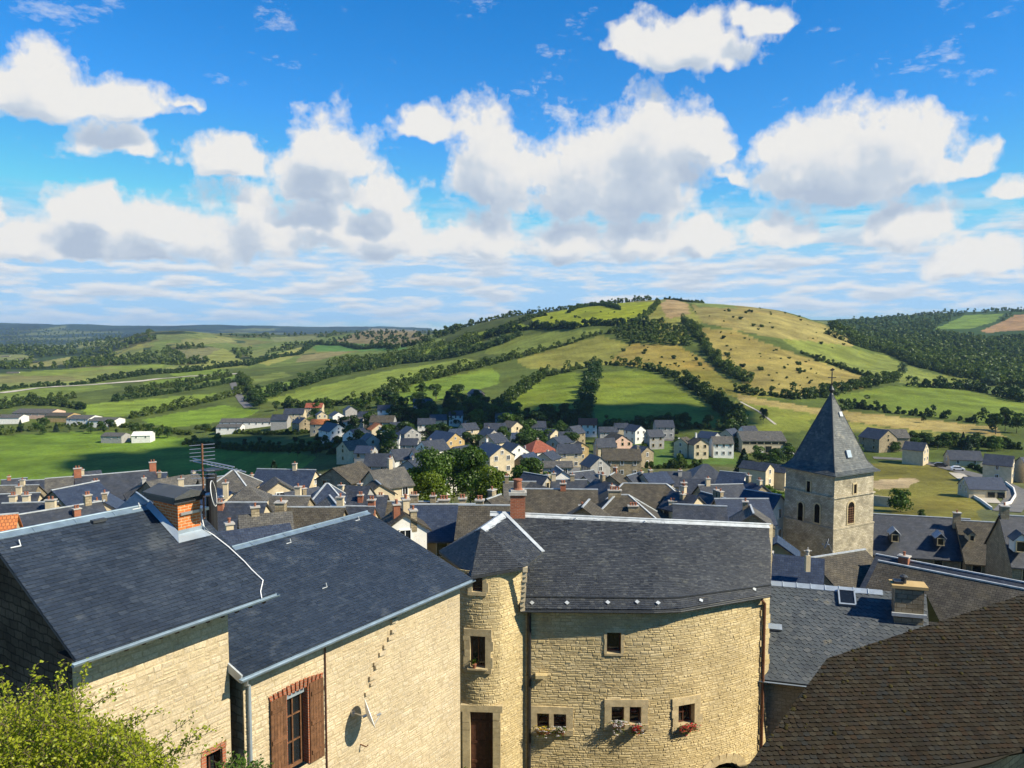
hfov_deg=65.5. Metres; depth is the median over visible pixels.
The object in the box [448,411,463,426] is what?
house
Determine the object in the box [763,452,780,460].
tree
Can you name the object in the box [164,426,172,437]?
tree
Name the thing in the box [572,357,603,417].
hedgerow
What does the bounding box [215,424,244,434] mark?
shed
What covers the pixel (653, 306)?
hedgerow
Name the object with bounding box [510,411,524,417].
tree
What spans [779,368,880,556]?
church tower
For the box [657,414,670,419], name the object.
tree
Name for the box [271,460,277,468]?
tree
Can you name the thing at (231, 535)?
house
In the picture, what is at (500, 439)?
house
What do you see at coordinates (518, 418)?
tree
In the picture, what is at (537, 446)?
house
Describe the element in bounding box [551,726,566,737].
flower box
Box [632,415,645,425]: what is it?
tree
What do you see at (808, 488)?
window
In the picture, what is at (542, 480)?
house
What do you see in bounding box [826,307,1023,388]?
woods
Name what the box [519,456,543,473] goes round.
tree
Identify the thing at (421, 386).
tree
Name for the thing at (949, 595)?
house
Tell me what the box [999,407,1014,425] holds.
tree
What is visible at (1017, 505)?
road
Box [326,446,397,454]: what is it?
hedgerow
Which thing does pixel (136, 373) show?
hedgerow
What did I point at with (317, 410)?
tree
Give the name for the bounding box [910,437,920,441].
tree
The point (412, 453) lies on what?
house
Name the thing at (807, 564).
roof flue
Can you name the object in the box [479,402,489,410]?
tree
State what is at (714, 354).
hedgerow
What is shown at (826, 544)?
satellite dish
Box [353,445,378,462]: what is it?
house
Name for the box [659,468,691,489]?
house
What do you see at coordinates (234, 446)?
hedgerow
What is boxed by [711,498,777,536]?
house
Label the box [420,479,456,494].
house
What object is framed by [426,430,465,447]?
house
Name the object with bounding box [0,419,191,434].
hedgerow
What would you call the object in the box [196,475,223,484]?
house
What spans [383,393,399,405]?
tree
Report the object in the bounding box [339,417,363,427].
house
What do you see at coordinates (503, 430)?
tree
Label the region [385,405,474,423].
hedgerow
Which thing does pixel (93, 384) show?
road
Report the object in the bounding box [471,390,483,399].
tree
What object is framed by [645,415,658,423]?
tree
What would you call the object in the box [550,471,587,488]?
house
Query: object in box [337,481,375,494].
house
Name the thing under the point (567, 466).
house
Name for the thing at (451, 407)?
tree
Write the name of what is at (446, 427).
tree
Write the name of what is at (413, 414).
tree
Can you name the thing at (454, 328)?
woods
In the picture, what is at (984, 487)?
house
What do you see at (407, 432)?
house
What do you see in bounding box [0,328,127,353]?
woods
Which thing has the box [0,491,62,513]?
house
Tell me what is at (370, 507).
house
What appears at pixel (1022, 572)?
window
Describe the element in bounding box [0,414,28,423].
shed
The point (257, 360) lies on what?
hedgerow
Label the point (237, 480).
house
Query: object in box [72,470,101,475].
house
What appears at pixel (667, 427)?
house
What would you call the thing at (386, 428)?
tree
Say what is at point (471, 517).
house
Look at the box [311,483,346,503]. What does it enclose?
house
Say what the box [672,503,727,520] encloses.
house
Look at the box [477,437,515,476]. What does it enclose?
house
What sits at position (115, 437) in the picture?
shed
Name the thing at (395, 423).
house
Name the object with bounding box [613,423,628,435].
house
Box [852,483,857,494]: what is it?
window
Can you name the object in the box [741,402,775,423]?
path
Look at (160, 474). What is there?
house
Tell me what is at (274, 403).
tree
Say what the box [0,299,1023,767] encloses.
ground
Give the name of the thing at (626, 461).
house
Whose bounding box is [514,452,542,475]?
house
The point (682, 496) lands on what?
house
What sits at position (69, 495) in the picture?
house
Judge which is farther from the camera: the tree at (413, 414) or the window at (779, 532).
the tree at (413, 414)
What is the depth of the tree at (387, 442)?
292.08 m
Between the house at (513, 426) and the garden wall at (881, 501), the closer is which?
the garden wall at (881, 501)
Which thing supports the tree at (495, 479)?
on the ground
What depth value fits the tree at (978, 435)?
323.91 m
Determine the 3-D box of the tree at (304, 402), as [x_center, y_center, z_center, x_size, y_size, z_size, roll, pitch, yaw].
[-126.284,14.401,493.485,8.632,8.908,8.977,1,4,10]
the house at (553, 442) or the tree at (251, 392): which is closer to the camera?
the house at (553, 442)
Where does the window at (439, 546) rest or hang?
in the house at (439, 518)
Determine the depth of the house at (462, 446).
246.95 m
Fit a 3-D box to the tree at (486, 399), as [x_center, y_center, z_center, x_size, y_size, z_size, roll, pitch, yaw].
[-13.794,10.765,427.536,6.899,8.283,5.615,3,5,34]
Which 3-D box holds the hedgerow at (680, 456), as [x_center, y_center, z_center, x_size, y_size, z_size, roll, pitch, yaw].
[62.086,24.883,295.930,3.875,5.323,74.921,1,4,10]
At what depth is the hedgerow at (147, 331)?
1881.09 m
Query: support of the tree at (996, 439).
on the ground
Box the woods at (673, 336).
[607,316,692,345]
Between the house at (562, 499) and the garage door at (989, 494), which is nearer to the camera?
the house at (562, 499)
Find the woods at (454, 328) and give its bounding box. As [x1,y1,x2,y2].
[285,319,473,345]
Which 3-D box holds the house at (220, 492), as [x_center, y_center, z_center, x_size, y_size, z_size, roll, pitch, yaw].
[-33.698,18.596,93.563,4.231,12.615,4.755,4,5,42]
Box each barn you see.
[736,431,786,453]
[885,429,909,450]
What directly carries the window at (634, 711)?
in the bowed house at (584, 630)
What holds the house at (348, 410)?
on the ground
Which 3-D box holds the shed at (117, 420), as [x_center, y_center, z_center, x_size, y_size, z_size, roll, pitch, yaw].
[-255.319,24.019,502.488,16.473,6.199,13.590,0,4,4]
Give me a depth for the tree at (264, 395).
581.89 m
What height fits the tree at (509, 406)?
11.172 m
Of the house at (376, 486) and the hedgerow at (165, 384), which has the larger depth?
the hedgerow at (165, 384)
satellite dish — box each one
[203,480,223,505]
[350,699,381,726]
[822,538,832,551]
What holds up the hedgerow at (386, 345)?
on the ground
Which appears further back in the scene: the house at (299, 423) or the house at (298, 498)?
the house at (299, 423)
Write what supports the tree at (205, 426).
on the ground
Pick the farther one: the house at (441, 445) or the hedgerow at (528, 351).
the hedgerow at (528, 351)
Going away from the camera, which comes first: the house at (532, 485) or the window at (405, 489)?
the house at (532, 485)
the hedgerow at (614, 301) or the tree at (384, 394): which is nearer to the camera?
the tree at (384, 394)
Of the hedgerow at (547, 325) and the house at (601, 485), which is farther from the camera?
the hedgerow at (547, 325)
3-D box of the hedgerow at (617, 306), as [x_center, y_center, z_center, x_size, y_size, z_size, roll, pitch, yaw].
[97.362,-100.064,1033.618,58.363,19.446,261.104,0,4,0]
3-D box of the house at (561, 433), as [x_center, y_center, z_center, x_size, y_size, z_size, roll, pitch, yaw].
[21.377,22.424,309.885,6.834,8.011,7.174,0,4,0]
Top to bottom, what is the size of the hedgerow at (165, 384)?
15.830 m
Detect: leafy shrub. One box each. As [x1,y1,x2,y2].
[0,657,225,767]
[211,750,273,767]
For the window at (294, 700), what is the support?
in the stone house at (365, 605)
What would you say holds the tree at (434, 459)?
on the ground
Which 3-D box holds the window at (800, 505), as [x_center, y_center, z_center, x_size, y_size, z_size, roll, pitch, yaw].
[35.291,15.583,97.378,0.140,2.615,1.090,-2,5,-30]
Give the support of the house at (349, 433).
on the ground
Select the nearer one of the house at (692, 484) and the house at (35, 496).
the house at (35, 496)
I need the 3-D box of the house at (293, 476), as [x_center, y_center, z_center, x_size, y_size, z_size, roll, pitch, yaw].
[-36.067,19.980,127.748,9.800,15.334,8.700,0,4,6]
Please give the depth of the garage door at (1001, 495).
201.12 m
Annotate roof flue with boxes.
[804,547,811,571]
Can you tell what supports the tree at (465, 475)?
on the ground
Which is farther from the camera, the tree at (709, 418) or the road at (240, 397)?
the road at (240, 397)
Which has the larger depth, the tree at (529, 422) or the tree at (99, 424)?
the tree at (99, 424)
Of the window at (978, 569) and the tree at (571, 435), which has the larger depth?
the tree at (571, 435)
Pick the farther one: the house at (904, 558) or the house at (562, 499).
the house at (562, 499)
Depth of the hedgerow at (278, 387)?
811.53 m
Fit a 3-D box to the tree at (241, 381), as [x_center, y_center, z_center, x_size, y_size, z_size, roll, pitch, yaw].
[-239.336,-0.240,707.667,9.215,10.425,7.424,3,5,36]
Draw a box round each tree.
[31,422,42,428]
[36,417,46,425]
[39,426,46,433]
[52,422,58,431]
[79,424,87,429]
[86,422,95,432]
[96,421,105,429]
[105,419,114,428]
[127,422,139,431]
[144,423,154,431]
[154,427,161,437]
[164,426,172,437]
[200,423,210,431]
[212,434,221,440]
[237,378,245,385]
[243,385,250,394]
[248,390,256,399]
[248,444,254,450]
[253,396,265,407]
[259,393,268,403]
[266,440,272,448]
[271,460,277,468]
[272,401,279,410]
[292,437,299,442]
[295,447,300,456]
[297,439,305,450]
[301,400,312,407]
[310,408,320,418]
[311,443,321,456]
[320,435,329,442]
[322,419,338,425]
[324,400,333,409]
[338,416,348,425]
[340,425,356,440]
[348,415,360,426]
[351,398,363,410]
[353,429,363,439]
[359,400,371,411]
[362,411,374,425]
[375,396,382,404]
[376,424,391,435]
[379,391,394,401]
[379,430,398,448]
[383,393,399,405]
[385,424,396,429]
[390,405,410,421]
[396,396,409,406]
[397,421,409,429]
[403,407,421,422]
[407,446,456,493]
[410,392,419,401]
[412,399,425,409]
[413,469,454,502]
[414,383,427,391]
[416,392,427,398]
[417,408,429,417]
[421,424,439,440]
[426,400,436,410]
[427,384,441,398]
[429,406,439,414]
[432,422,447,431]
[440,391,449,407]
[442,404,458,416]
[442,424,453,430]
[442,448,460,497]
[444,398,460,406]
[447,412,459,422]
[447,444,488,502]
[449,384,464,392]
[453,392,468,405]
[457,406,466,420]
[461,431,476,444]
[463,403,473,422]
[463,413,471,422]
[464,394,485,401]
[466,409,487,428]
[467,464,504,502]
[469,434,482,446]
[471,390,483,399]
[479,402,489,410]
[481,397,490,404]
[482,412,489,422]
[486,405,501,422]
[496,412,515,422]
[497,426,510,438]
[501,402,519,411]
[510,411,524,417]
[510,465,528,478]
[511,432,533,445]
[513,402,525,416]
[513,414,524,424]
[519,424,531,431]
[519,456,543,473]
[520,429,537,445]
[525,419,536,427]
[529,411,547,420]
[532,433,547,442]
[535,404,546,413]
[539,428,553,435]
[543,404,557,421]
[546,412,554,420]
[554,420,568,428]
[558,403,570,415]
[558,426,567,430]
[562,410,580,424]
[562,411,566,424]
[564,432,579,441]
[610,418,622,423]
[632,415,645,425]
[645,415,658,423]
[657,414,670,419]
[674,413,682,424]
[679,412,691,423]
[703,415,714,424]
[723,419,736,428]
[733,448,755,471]
[734,438,738,448]
[749,445,763,459]
[751,451,767,461]
[759,408,768,419]
[762,484,784,498]
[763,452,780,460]
[768,448,784,459]
[768,457,780,463]
[778,446,795,461]
[897,362,907,373]
[909,431,918,437]
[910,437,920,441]
[916,432,934,441]
[934,440,941,448]
[938,432,951,447]
[949,432,960,442]
[957,432,965,447]
[958,438,966,445]
[960,436,974,450]
[964,435,979,445]
[972,432,981,438]
[982,369,1000,385]
[986,413,1003,433]
[986,442,998,449]
[988,435,1003,449]
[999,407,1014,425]
[1008,412,1023,432]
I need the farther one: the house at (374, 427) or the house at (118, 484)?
the house at (374, 427)
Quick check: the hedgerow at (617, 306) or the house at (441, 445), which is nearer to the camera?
the house at (441, 445)
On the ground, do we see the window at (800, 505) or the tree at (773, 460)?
the tree at (773, 460)
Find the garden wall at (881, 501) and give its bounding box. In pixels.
[873,495,889,506]
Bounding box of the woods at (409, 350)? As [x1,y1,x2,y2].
[325,331,477,369]
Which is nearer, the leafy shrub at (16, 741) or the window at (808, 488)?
the leafy shrub at (16, 741)
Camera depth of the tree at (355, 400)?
451.75 m
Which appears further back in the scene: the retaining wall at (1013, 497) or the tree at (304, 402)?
the tree at (304, 402)
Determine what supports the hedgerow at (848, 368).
on the ground
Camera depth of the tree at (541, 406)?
392.58 m
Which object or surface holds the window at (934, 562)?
in the town house at (931, 539)
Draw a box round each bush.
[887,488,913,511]
[890,442,901,451]
[917,509,925,515]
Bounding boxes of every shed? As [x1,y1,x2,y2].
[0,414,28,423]
[12,408,65,418]
[44,412,80,421]
[66,415,102,424]
[89,417,125,426]
[101,432,130,442]
[131,431,154,442]
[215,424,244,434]
[219,418,270,428]
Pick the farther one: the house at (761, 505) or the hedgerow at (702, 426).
the hedgerow at (702, 426)
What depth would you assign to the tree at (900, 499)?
176.28 m
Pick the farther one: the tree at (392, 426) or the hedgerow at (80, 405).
the hedgerow at (80, 405)
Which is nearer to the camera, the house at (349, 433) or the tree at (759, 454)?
the tree at (759, 454)
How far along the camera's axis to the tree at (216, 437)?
418.50 m
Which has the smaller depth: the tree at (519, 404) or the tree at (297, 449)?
the tree at (297, 449)
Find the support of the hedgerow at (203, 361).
on the ground
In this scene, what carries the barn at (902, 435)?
on the ground
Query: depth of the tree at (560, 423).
341.53 m
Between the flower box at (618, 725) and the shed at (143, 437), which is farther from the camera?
the shed at (143, 437)
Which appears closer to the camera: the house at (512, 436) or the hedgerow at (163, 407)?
the house at (512, 436)
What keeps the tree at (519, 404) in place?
on the ground
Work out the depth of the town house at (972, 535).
95.44 m
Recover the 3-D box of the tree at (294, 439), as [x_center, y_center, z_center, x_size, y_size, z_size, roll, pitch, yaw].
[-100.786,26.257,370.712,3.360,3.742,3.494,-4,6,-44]
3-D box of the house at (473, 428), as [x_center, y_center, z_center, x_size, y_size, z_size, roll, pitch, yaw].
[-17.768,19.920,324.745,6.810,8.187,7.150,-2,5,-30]
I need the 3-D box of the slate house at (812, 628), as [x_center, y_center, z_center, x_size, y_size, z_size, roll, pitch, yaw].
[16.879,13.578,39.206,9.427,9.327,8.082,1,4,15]
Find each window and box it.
[201,741,225,767]
[287,688,303,767]
[399,529,411,538]
[402,487,408,495]
[436,543,447,556]
[463,627,493,673]
[468,572,488,595]
[537,713,548,725]
[554,714,565,725]
[604,630,624,655]
[612,707,622,720]
[630,707,639,720]
[671,694,702,733]
[777,528,781,537]
[778,508,781,518]
[797,501,804,520]
[805,479,811,494]
[813,502,820,524]
[837,588,856,606]
[846,500,854,524]
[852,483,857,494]
[933,560,942,565]
[971,566,981,572]
[1021,570,1023,580]
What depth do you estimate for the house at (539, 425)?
341.63 m
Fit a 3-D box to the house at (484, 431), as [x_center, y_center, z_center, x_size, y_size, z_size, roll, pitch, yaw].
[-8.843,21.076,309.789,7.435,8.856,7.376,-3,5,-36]
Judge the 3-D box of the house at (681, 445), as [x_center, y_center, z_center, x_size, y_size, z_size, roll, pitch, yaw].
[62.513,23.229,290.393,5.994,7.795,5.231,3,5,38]
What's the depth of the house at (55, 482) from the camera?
134.15 m
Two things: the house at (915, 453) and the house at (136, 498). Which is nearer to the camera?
the house at (136, 498)
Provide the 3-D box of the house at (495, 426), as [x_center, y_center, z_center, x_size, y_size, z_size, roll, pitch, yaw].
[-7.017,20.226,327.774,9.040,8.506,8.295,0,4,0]
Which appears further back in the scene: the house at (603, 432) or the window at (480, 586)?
the house at (603, 432)
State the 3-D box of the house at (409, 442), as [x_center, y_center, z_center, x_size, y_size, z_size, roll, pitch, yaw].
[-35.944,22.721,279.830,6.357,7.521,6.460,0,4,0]
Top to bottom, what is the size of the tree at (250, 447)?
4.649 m
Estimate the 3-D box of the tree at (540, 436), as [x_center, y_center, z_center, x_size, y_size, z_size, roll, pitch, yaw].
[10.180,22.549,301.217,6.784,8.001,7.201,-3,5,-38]
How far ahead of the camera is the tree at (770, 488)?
151.91 m
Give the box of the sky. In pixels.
[0,0,1023,329]
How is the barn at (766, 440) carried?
on the ground
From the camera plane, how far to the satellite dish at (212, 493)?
21.14 m
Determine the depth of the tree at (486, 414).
367.54 m
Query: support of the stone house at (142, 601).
on the ground
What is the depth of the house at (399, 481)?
115.98 m
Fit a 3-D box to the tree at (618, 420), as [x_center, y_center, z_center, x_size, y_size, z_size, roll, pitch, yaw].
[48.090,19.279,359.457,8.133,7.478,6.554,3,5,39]
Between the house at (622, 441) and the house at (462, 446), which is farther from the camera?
the house at (622, 441)
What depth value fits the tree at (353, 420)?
366.54 m
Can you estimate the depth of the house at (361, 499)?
86.28 m
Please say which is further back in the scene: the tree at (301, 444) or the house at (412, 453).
the tree at (301, 444)
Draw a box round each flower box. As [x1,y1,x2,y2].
[532,726,551,737]
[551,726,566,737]
[607,719,628,735]
[628,723,644,736]
[677,722,699,733]
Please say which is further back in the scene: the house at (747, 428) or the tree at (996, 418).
the tree at (996, 418)
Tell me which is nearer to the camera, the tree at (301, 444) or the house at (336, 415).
the tree at (301, 444)
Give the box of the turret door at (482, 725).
[471,712,492,767]
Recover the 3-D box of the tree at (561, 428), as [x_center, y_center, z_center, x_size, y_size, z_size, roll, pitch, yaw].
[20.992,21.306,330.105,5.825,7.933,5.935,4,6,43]
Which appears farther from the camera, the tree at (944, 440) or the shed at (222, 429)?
the shed at (222, 429)
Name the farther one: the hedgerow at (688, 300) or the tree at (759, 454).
the hedgerow at (688, 300)
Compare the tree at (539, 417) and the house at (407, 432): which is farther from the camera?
the tree at (539, 417)
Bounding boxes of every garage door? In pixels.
[987,492,995,497]
[996,492,1004,498]
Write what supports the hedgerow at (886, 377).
on the ground
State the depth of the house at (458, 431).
306.86 m
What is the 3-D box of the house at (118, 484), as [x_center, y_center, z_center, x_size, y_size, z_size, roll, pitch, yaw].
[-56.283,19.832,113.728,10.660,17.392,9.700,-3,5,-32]
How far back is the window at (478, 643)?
33.20 m
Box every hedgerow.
[0,380,86,390]
[0,391,76,403]
[0,395,85,409]
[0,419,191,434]
[86,358,246,382]
[95,357,219,365]
[110,378,236,401]
[124,328,194,340]
[124,369,232,394]
[128,385,244,418]
[181,437,332,451]
[194,424,309,434]
[235,371,259,404]
[243,328,522,401]
[246,342,314,365]
[281,383,410,407]
[304,335,432,349]
[314,432,341,443]
[326,327,415,337]
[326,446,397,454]
[372,347,521,398]
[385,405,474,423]
[428,295,651,333]
[447,310,546,350]
[481,316,653,337]
[491,360,575,407]
[503,407,598,423]
[518,330,602,357]
[567,300,620,312]
[569,355,684,377]
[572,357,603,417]
[597,425,678,433]
[603,414,730,430]
[618,298,660,331]
[644,458,702,468]
[664,296,703,302]
[673,369,749,426]
[673,436,687,464]
[680,313,754,383]
[733,383,790,397]
[786,370,902,399]
[800,350,873,376]
[824,328,963,377]
[838,395,1015,423]
[905,375,1023,402]
[910,432,1022,449]
[967,463,982,472]
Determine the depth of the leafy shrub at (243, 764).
13.29 m
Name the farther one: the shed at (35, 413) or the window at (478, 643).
the shed at (35, 413)
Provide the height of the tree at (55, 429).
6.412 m
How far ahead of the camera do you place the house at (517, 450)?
252.91 m
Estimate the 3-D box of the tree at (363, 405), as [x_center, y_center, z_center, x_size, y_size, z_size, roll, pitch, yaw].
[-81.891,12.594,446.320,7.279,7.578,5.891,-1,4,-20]
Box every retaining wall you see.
[974,495,992,509]
[1003,481,1015,504]
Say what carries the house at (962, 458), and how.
on the ground
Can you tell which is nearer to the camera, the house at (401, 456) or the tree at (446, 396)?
the house at (401, 456)
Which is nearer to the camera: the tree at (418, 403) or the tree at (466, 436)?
the tree at (466, 436)
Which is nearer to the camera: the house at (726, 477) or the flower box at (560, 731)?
the flower box at (560, 731)
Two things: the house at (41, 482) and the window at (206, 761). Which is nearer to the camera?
the window at (206, 761)
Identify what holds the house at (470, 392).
on the ground
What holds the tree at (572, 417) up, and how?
on the ground
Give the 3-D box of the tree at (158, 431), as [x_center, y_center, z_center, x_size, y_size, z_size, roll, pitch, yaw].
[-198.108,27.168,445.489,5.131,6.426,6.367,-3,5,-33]
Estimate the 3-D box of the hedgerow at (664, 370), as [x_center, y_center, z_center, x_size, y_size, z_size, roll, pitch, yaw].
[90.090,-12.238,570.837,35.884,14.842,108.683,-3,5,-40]
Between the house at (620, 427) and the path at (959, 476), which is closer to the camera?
the path at (959, 476)
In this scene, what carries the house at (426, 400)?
on the ground
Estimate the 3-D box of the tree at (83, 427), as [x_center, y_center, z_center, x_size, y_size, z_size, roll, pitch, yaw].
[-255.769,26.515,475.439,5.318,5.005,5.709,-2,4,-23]
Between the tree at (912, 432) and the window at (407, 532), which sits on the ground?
the tree at (912, 432)
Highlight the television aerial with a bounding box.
[189,444,245,518]
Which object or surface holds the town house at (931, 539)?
on the ground
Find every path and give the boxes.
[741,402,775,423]
[949,472,1000,502]
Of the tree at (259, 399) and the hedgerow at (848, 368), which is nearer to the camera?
the tree at (259, 399)
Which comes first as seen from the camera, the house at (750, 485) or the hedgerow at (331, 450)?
the house at (750, 485)
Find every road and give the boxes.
[0,373,236,392]
[230,382,252,407]
[873,457,1023,511]
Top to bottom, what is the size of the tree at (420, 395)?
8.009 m
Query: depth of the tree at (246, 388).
663.98 m
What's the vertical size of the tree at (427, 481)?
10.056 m
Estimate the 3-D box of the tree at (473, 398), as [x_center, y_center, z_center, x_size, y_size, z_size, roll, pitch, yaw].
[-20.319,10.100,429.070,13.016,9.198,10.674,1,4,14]
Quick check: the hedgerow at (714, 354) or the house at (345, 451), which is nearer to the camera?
the house at (345, 451)
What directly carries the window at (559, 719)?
in the bowed house at (584, 630)
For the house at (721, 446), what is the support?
on the ground
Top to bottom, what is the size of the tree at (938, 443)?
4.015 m
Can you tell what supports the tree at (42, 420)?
on the ground
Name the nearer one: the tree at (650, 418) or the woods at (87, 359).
the tree at (650, 418)
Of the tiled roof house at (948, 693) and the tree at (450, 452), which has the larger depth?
the tree at (450, 452)
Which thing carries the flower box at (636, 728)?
attached to the bowed house at (584, 630)
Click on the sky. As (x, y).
(433, 164)
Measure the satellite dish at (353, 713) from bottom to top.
0.838 m
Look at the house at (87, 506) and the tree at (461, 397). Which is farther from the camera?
the tree at (461, 397)
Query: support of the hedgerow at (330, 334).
on the ground
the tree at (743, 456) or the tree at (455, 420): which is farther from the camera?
the tree at (455, 420)
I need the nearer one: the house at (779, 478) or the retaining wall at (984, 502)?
the retaining wall at (984, 502)
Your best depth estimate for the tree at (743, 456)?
223.58 m
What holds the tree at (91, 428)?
on the ground
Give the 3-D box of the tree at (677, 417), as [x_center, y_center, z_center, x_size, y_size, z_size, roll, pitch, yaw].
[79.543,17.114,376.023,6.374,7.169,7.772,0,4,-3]
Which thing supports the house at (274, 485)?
on the ground
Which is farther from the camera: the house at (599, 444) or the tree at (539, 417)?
the tree at (539, 417)
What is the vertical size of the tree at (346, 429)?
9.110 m
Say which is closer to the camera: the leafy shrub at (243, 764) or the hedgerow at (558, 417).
the leafy shrub at (243, 764)
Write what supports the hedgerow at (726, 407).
on the ground
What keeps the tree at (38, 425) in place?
on the ground
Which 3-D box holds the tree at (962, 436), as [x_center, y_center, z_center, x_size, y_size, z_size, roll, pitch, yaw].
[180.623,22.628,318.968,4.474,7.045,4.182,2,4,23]
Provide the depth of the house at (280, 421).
439.91 m
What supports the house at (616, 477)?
on the ground
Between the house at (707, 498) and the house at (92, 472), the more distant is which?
the house at (92, 472)
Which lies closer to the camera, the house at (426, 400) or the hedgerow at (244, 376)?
the house at (426, 400)
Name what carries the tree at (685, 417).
on the ground
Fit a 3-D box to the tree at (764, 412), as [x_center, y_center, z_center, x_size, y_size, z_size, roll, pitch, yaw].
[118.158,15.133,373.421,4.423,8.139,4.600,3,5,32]
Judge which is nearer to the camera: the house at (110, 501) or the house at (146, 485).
the house at (110, 501)
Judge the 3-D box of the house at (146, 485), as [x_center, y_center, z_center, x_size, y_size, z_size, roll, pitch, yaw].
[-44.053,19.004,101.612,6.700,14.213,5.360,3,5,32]
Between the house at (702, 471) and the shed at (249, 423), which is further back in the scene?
the shed at (249, 423)
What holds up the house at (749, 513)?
on the ground
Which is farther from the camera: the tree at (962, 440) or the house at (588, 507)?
the tree at (962, 440)
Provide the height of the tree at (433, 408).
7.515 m
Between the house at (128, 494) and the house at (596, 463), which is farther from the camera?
the house at (596, 463)
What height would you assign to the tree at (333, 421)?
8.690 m
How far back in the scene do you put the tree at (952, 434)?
324.09 m
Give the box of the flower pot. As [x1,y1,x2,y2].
[470,657,478,668]
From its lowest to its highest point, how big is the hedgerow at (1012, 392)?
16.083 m
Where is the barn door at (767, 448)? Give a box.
[765,446,771,452]
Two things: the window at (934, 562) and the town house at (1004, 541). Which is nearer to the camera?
the town house at (1004, 541)
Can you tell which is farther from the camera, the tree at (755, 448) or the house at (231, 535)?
the tree at (755, 448)
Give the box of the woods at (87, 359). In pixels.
[0,331,324,368]
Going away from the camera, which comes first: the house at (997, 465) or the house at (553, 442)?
the house at (997, 465)
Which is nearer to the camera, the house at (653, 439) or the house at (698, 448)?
the house at (698, 448)
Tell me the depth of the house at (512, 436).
304.25 m
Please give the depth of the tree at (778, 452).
273.96 m
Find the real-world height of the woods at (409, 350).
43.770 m
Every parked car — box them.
[933,462,947,466]
[950,466,964,470]
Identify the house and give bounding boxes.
[0,467,279,767]
[0,477,47,496]
[0,484,43,505]
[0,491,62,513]
[0,512,22,530]
[1,475,27,484]
[17,479,44,488]
[19,491,106,526]
[40,480,109,505]
[44,467,84,492]
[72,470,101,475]
[73,459,156,500]
[93,490,124,510]
[117,492,152,508]
[123,475,146,499]
[130,475,191,501]
[156,470,168,478]
[177,476,205,490]
[184,470,200,484]
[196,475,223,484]
[200,488,234,519]
[217,470,262,492]
[217,498,272,531]
[219,518,291,545]
[222,479,271,504]
[228,510,475,767]
[237,502,294,529]
[253,461,319,487]
[258,476,294,494]
[269,483,315,511]
[270,414,290,429]
[274,498,348,528]
[282,485,319,494]
[283,408,306,421]
[291,417,309,431]
[305,403,324,417]
[309,419,329,436]
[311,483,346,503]
[314,461,370,487]
[315,411,327,418]
[315,494,345,505]
[318,422,344,442]
[328,411,344,423]
[330,493,381,519]
[335,439,367,463]
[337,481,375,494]
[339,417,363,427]
[342,427,368,440]
[343,405,357,416]
[346,491,389,517]
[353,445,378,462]
[357,411,373,427]
[360,433,379,449]
[361,456,414,500]
[363,449,395,469]
[365,480,397,500]
[367,422,381,435]
[369,415,396,424]
[377,405,390,414]
[377,491,437,515]
[381,494,431,548]
[384,432,400,449]
[389,448,415,466]
[390,422,401,431]
[398,456,422,470]
[399,426,421,441]
[399,438,419,448]
[409,449,432,458]
[410,494,475,567]
[413,399,432,408]
[415,438,450,452]
[417,418,435,436]
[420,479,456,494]
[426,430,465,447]
[429,414,446,423]
[439,478,772,767]
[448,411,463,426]
[448,428,465,436]
[449,444,470,449]
[454,495,509,540]
[457,422,479,441]
[467,389,484,396]
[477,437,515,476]
[478,426,497,446]
[478,432,509,446]
[484,423,505,435]
[484,486,509,503]
[495,412,511,422]
[502,441,529,459]
[502,473,535,501]
[504,420,522,439]
[510,431,521,441]
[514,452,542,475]
[520,472,550,487]
[523,437,555,455]
[524,480,597,513]
[524,482,548,487]
[531,421,546,429]
[538,449,561,460]
[542,428,557,439]
[542,461,573,473]
[546,435,572,448]
[548,465,574,478]
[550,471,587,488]
[555,444,582,467]
[558,431,575,443]
[566,425,585,443]
[567,499,610,515]
[569,469,595,478]
[574,441,589,460]
[578,418,596,436]
[578,486,660,517]
[579,453,611,476]
[580,472,606,483]
[584,472,617,494]
[593,438,616,456]
[597,427,617,437]
[598,480,687,518]
[601,446,641,476]
[604,432,631,448]
[605,465,628,484]
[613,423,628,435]
[623,424,645,443]
[624,469,643,482]
[630,445,654,467]
[638,468,674,486]
[644,429,664,449]
[652,420,674,438]
[658,483,706,518]
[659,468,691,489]
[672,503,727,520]
[673,436,689,457]
[679,477,713,493]
[687,464,718,483]
[688,433,708,458]
[691,476,744,497]
[697,431,720,443]
[697,487,724,504]
[709,436,733,458]
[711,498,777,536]
[715,470,746,483]
[719,428,737,448]
[729,498,774,529]
[731,473,771,492]
[738,426,757,430]
[738,460,774,486]
[739,489,784,537]
[747,594,1023,767]
[758,574,938,739]
[762,462,785,490]
[771,551,824,584]
[772,535,799,555]
[811,548,873,587]
[858,427,896,452]
[860,551,1023,587]
[865,560,1023,623]
[873,513,970,568]
[901,441,929,465]
[943,450,982,466]
[952,510,994,573]
[957,476,1007,498]
[982,453,1015,483]
[984,502,1023,580]
[1014,457,1023,482]
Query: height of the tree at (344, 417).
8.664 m
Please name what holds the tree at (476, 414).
on the ground
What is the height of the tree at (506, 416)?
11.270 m
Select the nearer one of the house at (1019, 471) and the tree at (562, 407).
the house at (1019, 471)
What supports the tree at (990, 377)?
on the ground
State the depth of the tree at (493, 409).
372.10 m
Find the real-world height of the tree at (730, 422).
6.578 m
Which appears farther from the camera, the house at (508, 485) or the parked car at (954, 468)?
the parked car at (954, 468)
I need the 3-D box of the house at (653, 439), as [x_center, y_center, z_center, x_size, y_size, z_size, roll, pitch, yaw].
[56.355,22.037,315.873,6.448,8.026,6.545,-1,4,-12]
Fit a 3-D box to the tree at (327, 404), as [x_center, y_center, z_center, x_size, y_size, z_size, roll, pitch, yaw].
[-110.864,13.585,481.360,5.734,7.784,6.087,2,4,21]

